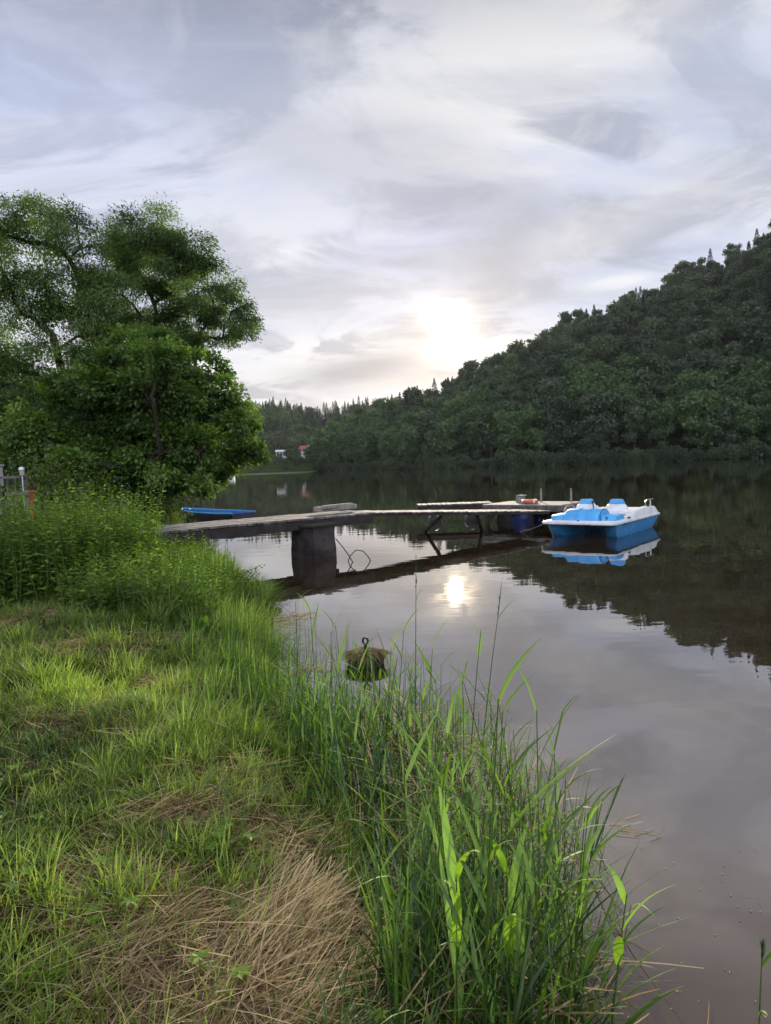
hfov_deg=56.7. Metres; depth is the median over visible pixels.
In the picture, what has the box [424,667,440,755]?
reed
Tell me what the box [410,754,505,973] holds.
reed
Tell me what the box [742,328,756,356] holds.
broadleaf tree
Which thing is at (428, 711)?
reed
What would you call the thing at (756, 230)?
conifer tree
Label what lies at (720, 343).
broadleaf tree
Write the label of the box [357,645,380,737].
reed
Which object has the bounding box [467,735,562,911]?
reed
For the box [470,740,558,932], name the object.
reed
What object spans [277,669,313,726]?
reed
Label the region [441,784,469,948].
reed
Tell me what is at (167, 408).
bushy tree
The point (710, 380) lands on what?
broadleaf tree
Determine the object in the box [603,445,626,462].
waterside bush
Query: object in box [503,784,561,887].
reed
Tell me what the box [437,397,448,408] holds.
broadleaf tree
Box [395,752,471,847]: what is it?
reed
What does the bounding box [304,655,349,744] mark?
reed
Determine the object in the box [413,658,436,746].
reed
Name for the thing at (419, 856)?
reed
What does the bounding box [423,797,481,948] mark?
reed
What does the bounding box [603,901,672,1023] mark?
reed
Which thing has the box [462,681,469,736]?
reed
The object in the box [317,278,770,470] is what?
wooded hill
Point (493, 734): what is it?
reed
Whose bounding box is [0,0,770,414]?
sky
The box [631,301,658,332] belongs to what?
broadleaf tree
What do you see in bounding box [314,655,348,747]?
reed
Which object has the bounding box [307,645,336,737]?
reed
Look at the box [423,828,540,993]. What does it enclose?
reed
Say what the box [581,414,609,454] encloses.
broadleaf tree
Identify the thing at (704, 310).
broadleaf tree
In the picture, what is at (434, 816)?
reed
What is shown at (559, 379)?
broadleaf tree
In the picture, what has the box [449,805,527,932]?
reed
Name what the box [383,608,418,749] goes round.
reed
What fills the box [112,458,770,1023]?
lake water
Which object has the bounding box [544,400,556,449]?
broadleaf tree
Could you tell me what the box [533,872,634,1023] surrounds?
reed
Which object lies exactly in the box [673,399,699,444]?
broadleaf tree
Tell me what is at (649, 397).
broadleaf tree
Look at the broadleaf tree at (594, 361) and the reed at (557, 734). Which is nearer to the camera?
the reed at (557, 734)
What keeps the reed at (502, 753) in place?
on the ground at (19, 911)
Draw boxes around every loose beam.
[313,504,356,511]
[321,503,352,508]
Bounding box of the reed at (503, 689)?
[446,638,563,1023]
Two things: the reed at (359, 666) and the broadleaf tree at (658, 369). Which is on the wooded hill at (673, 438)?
the broadleaf tree at (658, 369)
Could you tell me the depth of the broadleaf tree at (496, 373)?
285.01 m
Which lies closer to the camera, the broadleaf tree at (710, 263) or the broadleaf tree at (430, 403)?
the broadleaf tree at (430, 403)
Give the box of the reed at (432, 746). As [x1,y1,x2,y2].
[408,684,452,815]
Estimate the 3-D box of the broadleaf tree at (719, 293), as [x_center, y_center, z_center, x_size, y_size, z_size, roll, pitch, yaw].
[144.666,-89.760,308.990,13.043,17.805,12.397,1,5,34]
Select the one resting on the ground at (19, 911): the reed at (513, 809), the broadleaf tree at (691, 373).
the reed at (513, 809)
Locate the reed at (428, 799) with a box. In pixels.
[417,751,454,856]
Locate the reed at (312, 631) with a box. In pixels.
[291,593,326,749]
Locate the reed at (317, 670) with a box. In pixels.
[303,630,343,717]
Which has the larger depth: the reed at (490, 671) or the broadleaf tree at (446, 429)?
the broadleaf tree at (446, 429)
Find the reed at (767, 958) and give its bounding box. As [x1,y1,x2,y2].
[758,938,770,1023]
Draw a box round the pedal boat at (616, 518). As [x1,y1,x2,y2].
[542,498,659,537]
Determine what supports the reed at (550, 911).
on the ground at (19, 911)
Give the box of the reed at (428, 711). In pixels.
[408,681,458,841]
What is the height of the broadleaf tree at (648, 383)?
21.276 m
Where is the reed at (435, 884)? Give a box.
[367,793,453,1006]
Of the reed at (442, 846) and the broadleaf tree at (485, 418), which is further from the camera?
the broadleaf tree at (485, 418)
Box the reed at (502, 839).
[498,812,534,889]
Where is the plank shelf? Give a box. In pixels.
[5,492,29,528]
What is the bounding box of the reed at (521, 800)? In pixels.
[508,762,527,855]
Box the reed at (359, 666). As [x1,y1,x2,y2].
[332,640,382,762]
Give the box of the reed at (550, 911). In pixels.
[504,823,605,1009]
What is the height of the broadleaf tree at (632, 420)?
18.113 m
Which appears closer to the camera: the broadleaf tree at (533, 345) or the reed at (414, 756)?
the reed at (414, 756)
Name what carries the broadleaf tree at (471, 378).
on the wooded hill at (673, 438)
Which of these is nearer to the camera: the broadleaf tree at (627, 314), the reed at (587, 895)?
the reed at (587, 895)
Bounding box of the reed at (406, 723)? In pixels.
[385,674,423,787]
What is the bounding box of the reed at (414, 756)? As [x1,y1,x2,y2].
[352,709,473,940]
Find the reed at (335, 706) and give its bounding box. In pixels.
[307,663,362,763]
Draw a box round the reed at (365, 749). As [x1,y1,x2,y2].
[297,671,413,817]
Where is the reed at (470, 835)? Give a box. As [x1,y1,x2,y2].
[432,782,492,903]
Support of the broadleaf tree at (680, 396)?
on the wooded hill at (673, 438)
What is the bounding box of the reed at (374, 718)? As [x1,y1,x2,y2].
[350,688,396,821]
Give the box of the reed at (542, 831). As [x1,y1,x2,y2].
[495,654,624,997]
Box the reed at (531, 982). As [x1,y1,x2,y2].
[484,855,584,1023]
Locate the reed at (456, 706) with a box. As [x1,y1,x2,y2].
[455,692,489,783]
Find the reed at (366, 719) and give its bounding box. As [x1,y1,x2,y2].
[347,636,375,731]
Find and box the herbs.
[0,614,393,1023]
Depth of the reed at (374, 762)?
3.49 m
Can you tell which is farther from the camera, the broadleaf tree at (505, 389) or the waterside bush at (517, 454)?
the broadleaf tree at (505, 389)
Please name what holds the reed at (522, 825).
on the ground at (19, 911)
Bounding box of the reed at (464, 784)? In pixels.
[449,755,494,834]
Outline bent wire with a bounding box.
[335,538,370,561]
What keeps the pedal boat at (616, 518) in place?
on the lake water
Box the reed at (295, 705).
[271,649,307,770]
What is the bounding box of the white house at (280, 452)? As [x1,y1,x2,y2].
[275,450,286,457]
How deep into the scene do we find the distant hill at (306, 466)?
288.94 m
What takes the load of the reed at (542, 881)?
on the ground at (19, 911)
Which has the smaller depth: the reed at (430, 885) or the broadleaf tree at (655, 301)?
the reed at (430, 885)
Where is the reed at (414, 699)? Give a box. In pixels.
[378,646,461,743]
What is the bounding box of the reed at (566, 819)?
[530,728,595,871]
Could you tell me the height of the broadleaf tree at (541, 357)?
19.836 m
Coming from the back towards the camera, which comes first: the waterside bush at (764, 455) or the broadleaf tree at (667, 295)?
the broadleaf tree at (667, 295)
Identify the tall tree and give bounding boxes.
[0,189,129,499]
[54,191,265,448]
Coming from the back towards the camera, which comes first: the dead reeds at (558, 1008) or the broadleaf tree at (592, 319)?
the broadleaf tree at (592, 319)
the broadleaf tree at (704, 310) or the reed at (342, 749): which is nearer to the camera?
the reed at (342, 749)
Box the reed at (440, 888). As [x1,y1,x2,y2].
[376,818,497,960]
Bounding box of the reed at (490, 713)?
[481,683,497,756]
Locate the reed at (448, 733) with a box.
[423,713,468,768]
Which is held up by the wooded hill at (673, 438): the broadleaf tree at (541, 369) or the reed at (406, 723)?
the broadleaf tree at (541, 369)
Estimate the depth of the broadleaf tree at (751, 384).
215.33 m
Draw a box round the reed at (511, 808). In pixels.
[456,757,553,871]
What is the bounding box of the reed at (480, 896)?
[414,776,512,1023]
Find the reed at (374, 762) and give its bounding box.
[347,686,400,801]
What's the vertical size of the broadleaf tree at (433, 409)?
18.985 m
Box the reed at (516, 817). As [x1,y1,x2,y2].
[489,771,549,895]
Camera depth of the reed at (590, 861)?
2.61 m
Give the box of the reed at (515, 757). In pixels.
[511,741,535,782]
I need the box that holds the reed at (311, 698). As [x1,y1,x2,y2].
[298,675,320,723]
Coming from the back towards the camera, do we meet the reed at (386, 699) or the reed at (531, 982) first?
the reed at (386, 699)
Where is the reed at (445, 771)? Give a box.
[410,689,484,1012]
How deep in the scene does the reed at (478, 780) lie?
3.25 m
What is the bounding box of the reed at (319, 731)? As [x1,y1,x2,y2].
[277,689,340,773]
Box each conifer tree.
[402,393,409,410]
[430,378,439,396]
[439,381,445,396]
[444,377,450,393]
[706,248,715,269]
[741,241,754,273]
[752,229,759,250]
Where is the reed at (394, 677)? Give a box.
[391,658,409,704]
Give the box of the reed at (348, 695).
[332,647,357,749]
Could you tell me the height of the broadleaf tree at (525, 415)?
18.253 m
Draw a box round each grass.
[0,505,539,1023]
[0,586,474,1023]
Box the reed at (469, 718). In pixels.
[447,665,511,765]
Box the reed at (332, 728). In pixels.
[310,646,358,806]
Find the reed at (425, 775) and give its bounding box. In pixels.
[397,728,449,836]
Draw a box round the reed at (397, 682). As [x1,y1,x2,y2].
[392,644,411,721]
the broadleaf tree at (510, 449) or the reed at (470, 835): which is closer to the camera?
the reed at (470, 835)
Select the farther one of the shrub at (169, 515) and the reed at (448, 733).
the shrub at (169, 515)
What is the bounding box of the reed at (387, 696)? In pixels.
[354,627,404,780]
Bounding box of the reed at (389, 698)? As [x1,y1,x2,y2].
[377,669,418,742]
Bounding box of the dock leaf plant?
[180,612,225,636]
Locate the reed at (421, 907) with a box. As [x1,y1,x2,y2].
[368,786,469,916]
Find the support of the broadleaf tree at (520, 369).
on the wooded hill at (673, 438)
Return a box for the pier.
[291,522,337,558]
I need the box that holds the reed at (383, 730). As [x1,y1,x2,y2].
[358,686,401,794]
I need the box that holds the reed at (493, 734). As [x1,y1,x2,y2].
[483,701,515,777]
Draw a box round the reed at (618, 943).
[526,863,682,1023]
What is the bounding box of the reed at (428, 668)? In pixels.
[396,621,453,765]
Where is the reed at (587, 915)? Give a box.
[518,858,629,1000]
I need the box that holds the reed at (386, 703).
[363,669,405,753]
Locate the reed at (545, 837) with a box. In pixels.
[494,801,575,944]
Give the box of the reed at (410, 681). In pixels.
[392,645,446,720]
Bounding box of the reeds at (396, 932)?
[156,563,688,1023]
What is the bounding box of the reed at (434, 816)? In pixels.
[391,693,518,995]
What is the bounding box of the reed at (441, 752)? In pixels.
[430,729,453,793]
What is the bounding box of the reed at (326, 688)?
[285,606,354,754]
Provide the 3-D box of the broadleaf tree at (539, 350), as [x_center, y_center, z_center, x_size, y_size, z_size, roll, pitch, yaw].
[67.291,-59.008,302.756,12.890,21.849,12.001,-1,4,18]
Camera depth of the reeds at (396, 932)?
2.57 m
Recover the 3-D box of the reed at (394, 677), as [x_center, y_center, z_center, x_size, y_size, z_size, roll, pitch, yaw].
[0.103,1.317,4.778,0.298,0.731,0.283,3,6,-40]
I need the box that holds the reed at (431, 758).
[390,708,508,878]
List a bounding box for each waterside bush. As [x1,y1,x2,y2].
[450,453,469,467]
[457,457,474,467]
[482,457,497,466]
[496,451,507,466]
[509,448,530,465]
[518,450,539,465]
[534,449,556,464]
[559,448,581,464]
[591,452,602,463]
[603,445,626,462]
[623,447,643,462]
[636,448,653,460]
[665,444,687,460]
[676,448,691,460]
[710,445,727,457]
[718,445,735,458]
[721,443,742,458]
[735,444,750,457]
[740,442,755,458]
[741,441,769,457]
[750,440,770,457]
[760,447,770,457]
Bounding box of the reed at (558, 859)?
[544,780,607,997]
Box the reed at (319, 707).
[287,670,348,758]
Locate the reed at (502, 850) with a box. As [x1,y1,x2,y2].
[480,789,536,952]
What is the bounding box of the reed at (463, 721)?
[448,661,487,818]
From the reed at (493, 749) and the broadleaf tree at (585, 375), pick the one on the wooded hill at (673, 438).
the broadleaf tree at (585, 375)
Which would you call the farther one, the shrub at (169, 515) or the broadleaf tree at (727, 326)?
the broadleaf tree at (727, 326)
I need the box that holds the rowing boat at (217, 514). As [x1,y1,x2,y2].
[181,508,255,522]
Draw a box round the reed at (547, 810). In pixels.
[495,779,599,920]
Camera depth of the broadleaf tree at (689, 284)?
324.28 m
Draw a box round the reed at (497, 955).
[473,916,534,1022]
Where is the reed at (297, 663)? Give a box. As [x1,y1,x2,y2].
[286,591,318,739]
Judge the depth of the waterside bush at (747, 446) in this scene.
195.98 m
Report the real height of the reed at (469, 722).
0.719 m
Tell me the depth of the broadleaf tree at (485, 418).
224.96 m
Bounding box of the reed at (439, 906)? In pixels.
[395,789,476,930]
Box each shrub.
[0,426,70,511]
[1,429,102,523]
[2,449,95,517]
[14,450,163,521]
[112,485,204,523]
[146,490,185,524]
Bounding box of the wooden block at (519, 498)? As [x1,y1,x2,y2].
[516,495,526,501]
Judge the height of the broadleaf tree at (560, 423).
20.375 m
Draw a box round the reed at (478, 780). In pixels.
[473,755,482,838]
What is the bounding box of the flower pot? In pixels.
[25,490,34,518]
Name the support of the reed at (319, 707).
on the ground at (19, 911)
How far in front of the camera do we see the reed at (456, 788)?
3.31 m
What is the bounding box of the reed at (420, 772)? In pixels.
[406,763,494,947]
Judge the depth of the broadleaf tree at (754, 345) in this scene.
244.52 m
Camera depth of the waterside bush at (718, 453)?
199.24 m
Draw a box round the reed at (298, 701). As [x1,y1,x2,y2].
[265,660,337,751]
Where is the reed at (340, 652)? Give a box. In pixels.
[304,621,393,782]
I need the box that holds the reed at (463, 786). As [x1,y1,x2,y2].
[428,757,478,897]
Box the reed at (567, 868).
[543,808,576,905]
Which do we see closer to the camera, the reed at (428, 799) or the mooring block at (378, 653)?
the reed at (428, 799)
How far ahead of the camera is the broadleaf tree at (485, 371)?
319.89 m
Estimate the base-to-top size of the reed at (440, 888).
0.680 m
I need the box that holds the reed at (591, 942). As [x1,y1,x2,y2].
[561,867,618,1021]
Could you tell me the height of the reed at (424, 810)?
0.818 m
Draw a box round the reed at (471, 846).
[442,772,506,934]
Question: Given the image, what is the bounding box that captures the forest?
[119,236,770,470]
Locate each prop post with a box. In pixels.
[423,516,442,531]
[475,515,482,530]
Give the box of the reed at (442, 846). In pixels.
[416,797,485,977]
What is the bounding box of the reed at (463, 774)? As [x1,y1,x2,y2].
[438,745,499,990]
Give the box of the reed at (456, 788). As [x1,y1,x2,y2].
[441,750,491,840]
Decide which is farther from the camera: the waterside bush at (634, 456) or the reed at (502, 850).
the waterside bush at (634, 456)
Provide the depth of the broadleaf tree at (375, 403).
372.24 m
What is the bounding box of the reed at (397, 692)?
[378,664,412,724]
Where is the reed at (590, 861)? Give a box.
[569,780,630,924]
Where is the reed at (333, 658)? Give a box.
[313,607,350,718]
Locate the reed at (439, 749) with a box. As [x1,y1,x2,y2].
[419,692,456,813]
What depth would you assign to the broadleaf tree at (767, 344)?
225.28 m
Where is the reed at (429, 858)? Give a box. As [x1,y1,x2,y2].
[383,793,449,957]
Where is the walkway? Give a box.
[143,511,373,543]
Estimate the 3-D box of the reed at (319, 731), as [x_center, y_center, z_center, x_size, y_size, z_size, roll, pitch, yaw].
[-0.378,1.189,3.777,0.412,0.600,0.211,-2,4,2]
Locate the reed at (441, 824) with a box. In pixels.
[403,770,500,921]
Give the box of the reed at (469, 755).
[466,731,494,797]
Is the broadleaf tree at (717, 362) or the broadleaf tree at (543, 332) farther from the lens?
the broadleaf tree at (543, 332)
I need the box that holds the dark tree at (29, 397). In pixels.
[1,367,113,486]
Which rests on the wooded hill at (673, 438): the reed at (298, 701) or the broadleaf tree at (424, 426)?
the broadleaf tree at (424, 426)
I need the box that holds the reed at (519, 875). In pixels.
[508,843,565,919]
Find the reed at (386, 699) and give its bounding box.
[353,641,411,752]
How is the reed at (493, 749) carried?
on the ground at (19, 911)
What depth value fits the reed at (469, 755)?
3.72 m
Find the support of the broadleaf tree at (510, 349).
on the wooded hill at (673, 438)
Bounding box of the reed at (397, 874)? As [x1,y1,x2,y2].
[384,805,440,926]
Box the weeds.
[0,470,240,621]
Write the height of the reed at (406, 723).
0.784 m
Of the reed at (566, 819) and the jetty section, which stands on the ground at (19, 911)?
the reed at (566, 819)
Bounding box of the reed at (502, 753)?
[498,725,532,794]
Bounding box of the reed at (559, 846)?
[550,825,575,886]
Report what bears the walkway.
on the pier
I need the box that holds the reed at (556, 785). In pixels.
[537,762,586,818]
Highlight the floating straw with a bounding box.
[267,610,765,1023]
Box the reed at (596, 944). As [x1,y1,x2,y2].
[497,801,631,989]
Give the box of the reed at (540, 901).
[499,808,591,974]
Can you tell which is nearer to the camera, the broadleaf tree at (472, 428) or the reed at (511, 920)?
the reed at (511, 920)
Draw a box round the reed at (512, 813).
[505,727,553,903]
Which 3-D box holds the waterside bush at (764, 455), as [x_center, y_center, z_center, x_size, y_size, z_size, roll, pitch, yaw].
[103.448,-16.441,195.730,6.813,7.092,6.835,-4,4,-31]
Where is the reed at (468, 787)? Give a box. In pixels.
[441,666,521,847]
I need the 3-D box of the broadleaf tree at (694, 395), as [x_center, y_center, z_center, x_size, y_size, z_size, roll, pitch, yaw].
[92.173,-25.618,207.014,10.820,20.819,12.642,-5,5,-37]
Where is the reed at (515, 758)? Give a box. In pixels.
[486,713,529,804]
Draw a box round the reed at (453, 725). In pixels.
[439,681,474,775]
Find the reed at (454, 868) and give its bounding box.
[433,781,507,1023]
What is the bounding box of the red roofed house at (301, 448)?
[298,444,308,457]
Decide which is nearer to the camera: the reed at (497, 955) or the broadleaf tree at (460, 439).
the reed at (497, 955)
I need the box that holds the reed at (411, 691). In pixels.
[367,664,440,763]
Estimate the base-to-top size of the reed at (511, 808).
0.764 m
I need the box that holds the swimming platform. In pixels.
[482,501,579,523]
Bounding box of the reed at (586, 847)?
[540,786,623,1009]
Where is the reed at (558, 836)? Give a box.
[459,759,614,1020]
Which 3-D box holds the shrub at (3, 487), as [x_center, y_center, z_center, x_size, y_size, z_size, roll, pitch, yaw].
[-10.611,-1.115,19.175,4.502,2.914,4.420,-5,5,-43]
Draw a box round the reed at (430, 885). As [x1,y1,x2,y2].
[406,765,494,1019]
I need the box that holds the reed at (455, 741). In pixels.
[415,694,516,936]
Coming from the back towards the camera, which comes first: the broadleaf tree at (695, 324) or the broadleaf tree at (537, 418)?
the broadleaf tree at (695, 324)
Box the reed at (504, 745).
[471,686,541,809]
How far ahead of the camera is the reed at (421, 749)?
2.69 m
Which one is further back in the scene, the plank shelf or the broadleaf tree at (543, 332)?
the broadleaf tree at (543, 332)
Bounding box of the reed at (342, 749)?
[320,684,364,803]
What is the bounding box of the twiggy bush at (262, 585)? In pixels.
[225,564,270,588]
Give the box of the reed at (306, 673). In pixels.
[292,648,327,712]
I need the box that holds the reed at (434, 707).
[414,659,471,748]
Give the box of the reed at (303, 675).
[281,653,304,745]
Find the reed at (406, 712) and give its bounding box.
[398,699,424,730]
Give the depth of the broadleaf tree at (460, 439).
230.46 m
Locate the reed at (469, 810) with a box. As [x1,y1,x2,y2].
[430,753,495,883]
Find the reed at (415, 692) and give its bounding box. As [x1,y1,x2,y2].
[399,563,437,805]
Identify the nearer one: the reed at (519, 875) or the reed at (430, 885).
the reed at (430, 885)
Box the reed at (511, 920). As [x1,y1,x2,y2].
[462,735,613,1001]
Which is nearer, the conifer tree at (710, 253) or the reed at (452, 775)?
the reed at (452, 775)
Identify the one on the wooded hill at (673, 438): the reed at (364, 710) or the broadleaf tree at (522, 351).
the broadleaf tree at (522, 351)
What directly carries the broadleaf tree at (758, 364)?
on the wooded hill at (673, 438)
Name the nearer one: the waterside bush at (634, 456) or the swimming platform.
the swimming platform
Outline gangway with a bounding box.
[346,509,549,515]
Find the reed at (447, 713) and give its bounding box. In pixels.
[436,693,471,747]
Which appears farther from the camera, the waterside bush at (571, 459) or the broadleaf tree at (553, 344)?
the broadleaf tree at (553, 344)
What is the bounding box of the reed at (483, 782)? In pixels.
[471,675,533,917]
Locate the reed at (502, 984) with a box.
[441,798,510,1022]
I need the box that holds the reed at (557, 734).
[526,696,576,819]
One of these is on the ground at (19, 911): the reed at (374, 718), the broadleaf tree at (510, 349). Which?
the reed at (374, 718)
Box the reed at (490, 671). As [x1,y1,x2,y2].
[473,582,513,767]
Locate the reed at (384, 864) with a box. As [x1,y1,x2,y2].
[350,819,418,985]
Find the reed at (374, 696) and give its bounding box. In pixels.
[358,646,404,782]
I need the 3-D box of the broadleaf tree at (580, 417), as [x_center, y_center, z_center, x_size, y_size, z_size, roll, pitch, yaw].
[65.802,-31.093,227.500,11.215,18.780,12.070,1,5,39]
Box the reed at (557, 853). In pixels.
[543,761,590,948]
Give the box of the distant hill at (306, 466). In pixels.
[212,418,326,475]
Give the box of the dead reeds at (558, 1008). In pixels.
[265,680,703,1023]
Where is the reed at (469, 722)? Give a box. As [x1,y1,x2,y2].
[457,701,499,759]
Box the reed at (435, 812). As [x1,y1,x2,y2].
[387,765,473,904]
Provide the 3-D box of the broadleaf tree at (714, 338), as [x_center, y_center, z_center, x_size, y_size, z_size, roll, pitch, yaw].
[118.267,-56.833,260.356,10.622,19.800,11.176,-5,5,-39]
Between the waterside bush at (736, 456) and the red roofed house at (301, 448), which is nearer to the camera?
the waterside bush at (736, 456)
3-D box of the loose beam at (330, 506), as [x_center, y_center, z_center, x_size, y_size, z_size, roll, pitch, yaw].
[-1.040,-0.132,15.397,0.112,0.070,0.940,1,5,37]
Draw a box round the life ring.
[521,499,538,503]
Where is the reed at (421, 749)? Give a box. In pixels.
[390,718,524,916]
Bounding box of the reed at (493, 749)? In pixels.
[474,709,506,798]
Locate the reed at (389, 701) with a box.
[350,651,416,753]
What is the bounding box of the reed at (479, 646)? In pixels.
[453,618,507,794]
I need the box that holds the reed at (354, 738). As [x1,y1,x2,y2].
[332,699,386,836]
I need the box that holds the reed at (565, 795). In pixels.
[528,744,599,853]
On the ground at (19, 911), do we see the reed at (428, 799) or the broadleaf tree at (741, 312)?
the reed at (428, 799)
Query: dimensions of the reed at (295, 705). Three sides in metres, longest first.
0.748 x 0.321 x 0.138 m
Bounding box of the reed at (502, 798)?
[482,719,532,807]
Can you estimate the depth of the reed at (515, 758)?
3.57 m
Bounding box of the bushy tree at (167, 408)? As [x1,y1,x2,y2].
[0,322,274,520]
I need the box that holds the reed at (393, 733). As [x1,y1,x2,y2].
[360,687,409,786]
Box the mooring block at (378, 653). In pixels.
[335,637,393,668]
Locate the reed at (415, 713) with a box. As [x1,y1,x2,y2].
[398,680,434,866]
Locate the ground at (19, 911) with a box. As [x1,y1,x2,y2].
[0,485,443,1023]
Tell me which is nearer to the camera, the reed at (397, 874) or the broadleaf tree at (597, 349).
the reed at (397, 874)
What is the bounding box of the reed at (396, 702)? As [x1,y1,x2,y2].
[368,679,421,736]
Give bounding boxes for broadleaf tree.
[310,428,333,465]
[333,432,352,465]
[337,425,350,459]
[344,412,365,425]
[345,406,366,429]
[346,422,360,433]
[349,425,367,460]
[356,426,379,462]
[358,407,382,426]
[368,417,387,455]
[370,398,384,408]
[378,397,399,416]
[378,426,400,459]
[379,410,396,428]
[393,408,400,417]
[393,411,411,419]
[396,404,417,414]
[396,411,418,429]
[396,425,419,463]
[399,387,422,408]
[399,422,418,461]
[407,435,423,462]
[408,399,421,412]
[415,396,425,408]
[417,409,445,454]
[417,410,439,445]
[419,406,439,426]
[421,430,438,460]
[423,397,442,416]
[426,430,445,457]
[430,415,461,459]
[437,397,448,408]
[441,396,467,419]
[443,386,455,393]
[450,421,469,455]
[457,390,476,408]
[457,406,483,449]
[460,361,482,390]
[464,368,482,376]
[464,420,487,459]
[468,382,482,393]
[473,391,501,457]
[477,384,493,392]
[478,364,514,391]
[480,355,495,374]
[481,367,490,381]
[482,410,520,455]
[485,398,509,412]
[489,356,503,368]
[490,411,523,455]
[496,374,520,400]
[499,351,508,365]
[504,353,521,384]
[504,399,524,412]
[506,339,526,365]
[509,409,533,454]
[513,345,531,369]
[515,403,546,451]
[517,366,529,390]
[523,387,535,404]
[526,338,542,363]
[527,379,568,427]
[528,347,548,378]
[528,362,552,425]
[530,412,546,439]
[533,351,556,377]
[534,327,559,340]
[541,331,558,349]
[541,353,568,396]
[542,335,566,360]
[543,375,572,431]
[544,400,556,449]
[544,409,570,452]
[545,395,580,452]
[554,395,571,426]
[555,332,578,353]
[557,311,575,336]
[557,322,576,343]
[557,356,586,384]
[558,344,587,374]
[564,378,593,424]
[571,367,598,384]
[574,384,593,424]
[574,393,607,450]
[575,316,597,329]
[575,323,590,342]
[578,322,598,343]
[579,374,625,418]
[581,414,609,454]
[582,334,614,365]
[583,387,622,448]
[585,358,603,371]
[588,361,615,382]
[601,338,628,363]
[602,335,612,362]
[605,300,620,321]
[605,305,631,338]
[610,293,633,317]
[613,394,628,438]
[614,352,638,376]
[615,300,643,331]
[616,383,642,400]
[617,369,637,388]
[619,397,646,441]
[620,392,647,448]
[624,336,641,358]
[629,367,662,399]
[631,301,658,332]
[636,327,662,354]
[637,317,659,337]
[637,352,663,392]
[637,397,660,447]
[639,394,660,409]
[642,325,661,340]
[644,295,663,329]
[645,406,677,449]
[648,354,669,379]
[651,383,667,402]
[656,347,683,360]
[657,317,666,335]
[659,285,683,307]
[659,355,672,364]
[659,359,689,395]
[660,272,676,288]
[662,374,694,407]
[673,260,696,285]
[673,263,684,284]
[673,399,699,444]
[674,287,698,319]
[674,317,691,343]
[674,367,702,398]
[675,388,703,435]
[676,390,722,448]
[677,388,728,449]
[678,314,707,356]
[681,273,707,294]
[681,350,700,368]
[685,326,722,353]
[685,369,723,391]
[690,350,719,373]
[692,297,714,319]
[695,289,716,307]
[696,272,714,291]
[697,257,705,265]
[697,330,723,352]
[700,386,734,433]
[701,259,716,288]
[704,325,723,347]
[705,306,739,354]
[707,400,742,447]
[710,285,729,303]
[713,355,728,371]
[717,383,750,405]
[719,284,736,307]
[719,340,751,379]
[722,370,744,388]
[726,399,763,446]
[732,301,751,338]
[733,287,757,316]
[737,305,770,336]
[739,317,770,360]
[739,368,769,406]
[740,355,755,364]
[741,356,770,402]
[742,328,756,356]
[748,293,768,314]
[748,301,769,322]
[750,252,768,287]
[753,248,770,288]
[755,349,765,361]
[757,232,770,254]
[759,337,770,363]
[760,403,770,442]
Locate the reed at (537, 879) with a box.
[521,823,601,1014]
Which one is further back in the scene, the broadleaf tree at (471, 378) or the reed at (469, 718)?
the broadleaf tree at (471, 378)
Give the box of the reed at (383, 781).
[350,724,398,828]
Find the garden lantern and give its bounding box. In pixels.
[18,467,25,513]
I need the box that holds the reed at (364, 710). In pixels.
[336,662,364,755]
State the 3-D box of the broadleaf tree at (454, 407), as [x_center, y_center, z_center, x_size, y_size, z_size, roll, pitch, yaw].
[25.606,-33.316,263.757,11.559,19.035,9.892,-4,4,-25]
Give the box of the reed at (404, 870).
[365,803,445,955]
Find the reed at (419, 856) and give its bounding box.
[393,822,448,919]
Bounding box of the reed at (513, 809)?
[452,715,537,951]
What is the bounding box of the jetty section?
[417,501,491,522]
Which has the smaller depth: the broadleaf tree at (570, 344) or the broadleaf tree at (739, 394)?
the broadleaf tree at (739, 394)
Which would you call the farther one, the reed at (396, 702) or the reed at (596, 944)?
the reed at (396, 702)
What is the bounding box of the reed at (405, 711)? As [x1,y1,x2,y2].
[386,686,445,750]
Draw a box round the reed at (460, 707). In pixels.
[451,672,492,744]
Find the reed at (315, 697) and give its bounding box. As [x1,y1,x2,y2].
[302,663,343,770]
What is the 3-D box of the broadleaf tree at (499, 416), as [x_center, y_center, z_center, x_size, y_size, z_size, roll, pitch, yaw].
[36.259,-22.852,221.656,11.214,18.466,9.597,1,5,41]
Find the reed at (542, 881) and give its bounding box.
[466,739,594,1023]
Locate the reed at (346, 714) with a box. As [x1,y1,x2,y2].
[325,666,351,767]
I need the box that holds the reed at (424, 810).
[381,737,518,983]
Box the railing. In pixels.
[0,474,27,508]
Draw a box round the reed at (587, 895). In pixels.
[532,879,624,1002]
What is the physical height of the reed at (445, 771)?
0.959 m
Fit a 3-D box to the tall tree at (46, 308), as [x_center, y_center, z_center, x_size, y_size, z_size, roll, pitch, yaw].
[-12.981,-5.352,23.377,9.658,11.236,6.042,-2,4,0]
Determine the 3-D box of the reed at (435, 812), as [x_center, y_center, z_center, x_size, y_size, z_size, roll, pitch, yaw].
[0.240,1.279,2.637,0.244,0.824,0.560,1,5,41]
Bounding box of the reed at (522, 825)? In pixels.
[494,763,553,913]
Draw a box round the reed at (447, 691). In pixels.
[432,651,457,727]
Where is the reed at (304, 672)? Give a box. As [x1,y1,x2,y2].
[290,641,312,708]
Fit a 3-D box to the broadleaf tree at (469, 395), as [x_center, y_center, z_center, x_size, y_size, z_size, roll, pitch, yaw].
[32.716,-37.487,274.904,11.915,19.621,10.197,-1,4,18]
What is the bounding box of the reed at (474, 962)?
[424,860,493,1023]
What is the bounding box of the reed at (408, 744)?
[391,709,427,878]
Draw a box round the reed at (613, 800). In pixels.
[565,751,632,873]
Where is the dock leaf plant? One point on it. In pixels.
(205, 621)

